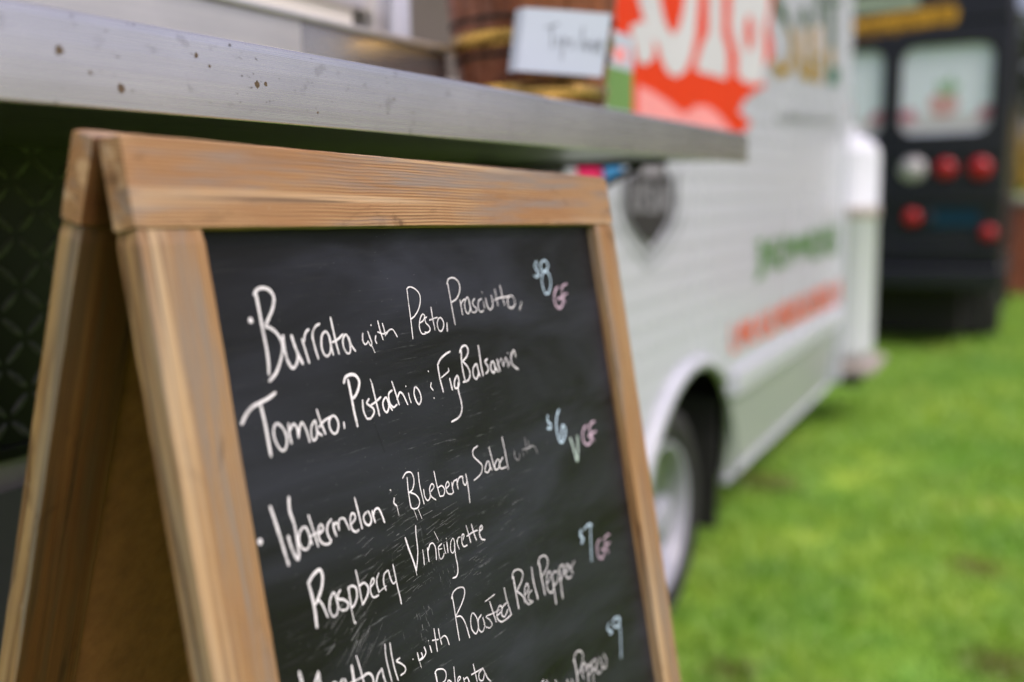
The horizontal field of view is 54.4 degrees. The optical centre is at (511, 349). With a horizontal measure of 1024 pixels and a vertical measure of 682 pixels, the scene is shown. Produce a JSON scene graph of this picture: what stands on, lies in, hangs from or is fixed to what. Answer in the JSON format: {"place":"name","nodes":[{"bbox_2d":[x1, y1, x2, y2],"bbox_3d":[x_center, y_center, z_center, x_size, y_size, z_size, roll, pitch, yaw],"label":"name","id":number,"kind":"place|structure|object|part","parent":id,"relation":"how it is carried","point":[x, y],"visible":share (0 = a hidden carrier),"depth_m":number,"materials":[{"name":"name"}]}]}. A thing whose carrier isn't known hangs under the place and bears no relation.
{"place":"outdoors","nodes":[
{"label":"outdoors","id":0,"kind":"place"},
{"bbox_2d":[603,30,632,112],"bbox_3d":[0.185,-0.482,1.847,0.030,0.202,0.138,4,10,27],"label":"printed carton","id":1,"kind":"object","parent":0,"point":[619,83],"visible":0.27,"depth_m":1.84,"materials":[{"name":"green cardboard"}]},
{"bbox_2d":[672,296,1023,681],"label":"lawn","id":2,"kind":"structure","parent":0,"point":[918,674],"depth_m":3.42,"materials":[{"name":"green plant"}]},
{"bbox_2d":[0,129,680,681],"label":"sandwich board","id":3,"kind":"object","parent":2,"relation":"on","point":[300,415],"visible":1,"depth_m":0.64,"materials":[{"name":"brown wood"}]},
{"bbox_2d":[0,0,885,650],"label":"food truck","id":4,"kind":"object","parent":2,"relation":"on","point":[718,158],"visible":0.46,"depth_m":2.06,"materials":[{"name":"paint"}]},
{"bbox_2d":[446,0,616,106],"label":"wooden bucket","id":5,"kind":"object","parent":4,"relation":"on","point":[481,31],"visible":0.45,"depth_m":1.41,"materials":[{"name":"brown wood"}]},
{"bbox_2d":[508,8,610,76],"bbox_3d":[0.068,-0.426,1.384,0.152,0.092,0.022,-3,9,-14],"label":"handwritten card","id":6,"kind":"object","parent":5,"relation":"attached to","point":[559,41],"visible":1,"depth_m":1.38,"materials":[{"name":"white paper"}]},
{"bbox_2d":[842,126,880,364],"bbox_3d":[1.806,-0.565,5.424,0.362,1.270,0.362,4,10,27],"label":"gas cylinder","id":7,"kind":"object","parent":4,"relation":"attached to","point":[863,210],"visible":0.46,"depth_m":5.27,"materials":[{"name":"white metal"}]},
{"bbox_2d":[850,0,1023,336],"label":"black step van","id":8,"kind":"object","parent":2,"relation":"on","point":[936,101],"visible":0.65,"depth_m":7.67,"materials":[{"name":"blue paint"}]},
{"label":"rear window","id":9,"kind":"part","parent":8,"relation":"part of","materials":[{"name":"white glass"}]},
{"bbox_3d":[2.597,-2.027,7.931,0.804,0.950,0.055,4,10,27],"label":"rear door","id":10,"kind":"part","parent":8,"relation":"part of","materials":[{"name":"black paint"}]},
{"label":"rear window","id":11,"kind":"part","parent":8,"relation":"part of","materials":[{"name":"white glass"}]},
{"bbox_3d":[3.319,-1.982,7.554,0.804,0.950,0.055,4,10,27],"label":"rear door","id":12,"kind":"part","parent":8,"relation":"part of","materials":[{"name":"black paint"}]},
{"bbox_2d":[1017,131,1023,193],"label":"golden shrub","id":13,"kind":"object","parent":2,"relation":"on","point":[1020,184],"visible":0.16,"depth_m":12.28,"materials":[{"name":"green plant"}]},
{"bbox_2d":[1019,0,1023,189],"label":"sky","id":14,"kind":"structure","parent":0,"point":[1021,2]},
{"bbox_2d":[1020,10,1023,114],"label":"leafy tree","id":15,"kind":"object","parent":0,"point":[1022,17],"visible":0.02,"depth_m":14.46,"materials":[{"name":"green plant"}]},
{"label":"ground","id":16,"kind":"structure","parent":0,"visible":0},
{"bbox_2d":[1008,195,1023,295],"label":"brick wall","id":17,"kind":"structure","parent":16,"relation":"on","point":[1016,280],"depth_m":11.58,"materials":[{"name":"brown brick"}]}
]}

